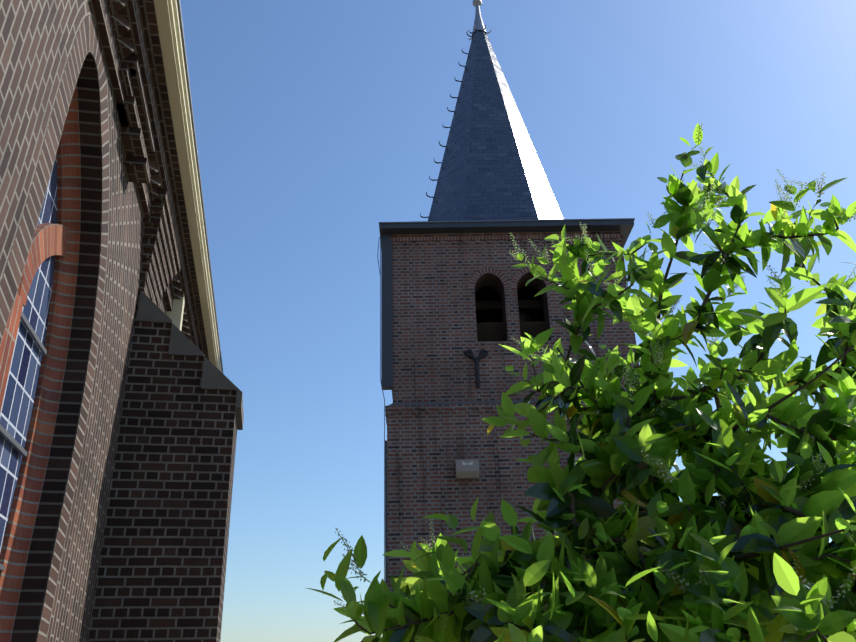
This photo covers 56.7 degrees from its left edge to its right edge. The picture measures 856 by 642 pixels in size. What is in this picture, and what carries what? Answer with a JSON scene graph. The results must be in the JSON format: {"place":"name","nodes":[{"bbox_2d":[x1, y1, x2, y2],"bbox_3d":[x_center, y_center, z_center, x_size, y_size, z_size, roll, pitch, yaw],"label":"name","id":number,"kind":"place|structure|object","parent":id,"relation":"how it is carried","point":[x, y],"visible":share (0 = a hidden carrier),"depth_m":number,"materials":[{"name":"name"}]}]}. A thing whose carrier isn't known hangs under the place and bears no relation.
{"place":"outdoors","nodes":[
{"label":"outdoors","id":0,"kind":"place"},
{"bbox_2d":[36,53,165,641],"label":"brick wall","id":1,"kind":"structure","parent":0,"point":[161,306],"depth_m":5.69,"materials":[{"name":"brown brick"}]},
{"bbox_2d":[0,52,101,641],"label":"arch","id":2,"kind":"structure","parent":1,"relation":"in","point":[45,347],"depth_m":5.24,"materials":[{"name":"brown brick"}]},
{"bbox_2d":[0,0,140,641],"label":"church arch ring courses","id":3,"kind":"object","parent":1,"relation":"attached to","point":[46,46],"visible":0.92,"depth_m":5.20,"materials":[{"name":"brown brick"}]},
{"bbox_2d":[90,0,208,359],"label":"roof eave","id":4,"kind":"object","parent":1,"relation":"attached to","point":[128,33],"depth_m":6.59,"materials":[{"name":"brown wood"}]},
{"bbox_2d":[154,0,223,373],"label":"gutter","id":5,"kind":"object","parent":4,"relation":"on","point":[170,27],"visible":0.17,"depth_m":7.29,"materials":[{"name":"beige metal"}]},
{"bbox_2d":[88,291,243,641],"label":"buttress","id":6,"kind":"structure","parent":1,"relation":"attached to","point":[162,568],"depth_m":6.60,"materials":[{"name":"brown brick"}]},
{"bbox_2d":[377,234,384,581],"bbox_3d":[-0.758,2.599,12.861,0.160,9.325,0.048,-14,-28,25],"label":"church tower lightning conductor","id":7,"kind":"object","parent":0,"point":[383,396],"visible":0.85,"depth_m":13.43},
{"bbox_2d":[385,231,640,592],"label":"brick tower","id":8,"kind":"structure","parent":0,"point":[439,408],"depth_m":13.72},
{"bbox_2d":[464,349,487,387],"bbox_3d":[0.852,0.820,13.745,0.424,0.719,0.064,-1,-25,-1],"label":"wall anchor","id":9,"kind":"object","parent":8,"relation":"attached to","point":[468,353],"visible":0.98,"depth_m":13.80,"materials":[{"name":"black metal"}]},
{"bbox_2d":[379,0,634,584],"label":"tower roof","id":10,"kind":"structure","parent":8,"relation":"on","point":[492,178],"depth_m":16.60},
{"bbox_2d":[475,286,546,340],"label":"louvers","id":11,"kind":"object","parent":8,"relation":"in","point":[489,319],"visible":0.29,"depth_m":15.42,"materials":[{"name":"black wood"}]},
{"bbox_2d":[455,457,585,478],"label":"church tower corbel stones","id":12,"kind":"object","parent":8,"relation":"in","point":[467,469],"visible":0.52,"depth_m":12.74,"materials":[{"name":"grey stone"}]},
{"bbox_2d":[180,0,855,641],"label":"sky","id":13,"kind":"structure","parent":0,"point":[318,123],"materials":[{"name":"blue"}]},
{"bbox_2d":[307,123,855,641],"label":"branches","id":14,"kind":"object","parent":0,"point":[741,557],"visible":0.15,"depth_m":3.10,"materials":[{"name":"brown plant"}]},
{"bbox_2d":[334,124,855,616],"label":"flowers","id":15,"kind":"object","parent":14,"relation":"attached to","point":[666,474],"visible":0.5,"depth_m":3.62,"materials":[{"name":"green plant"}]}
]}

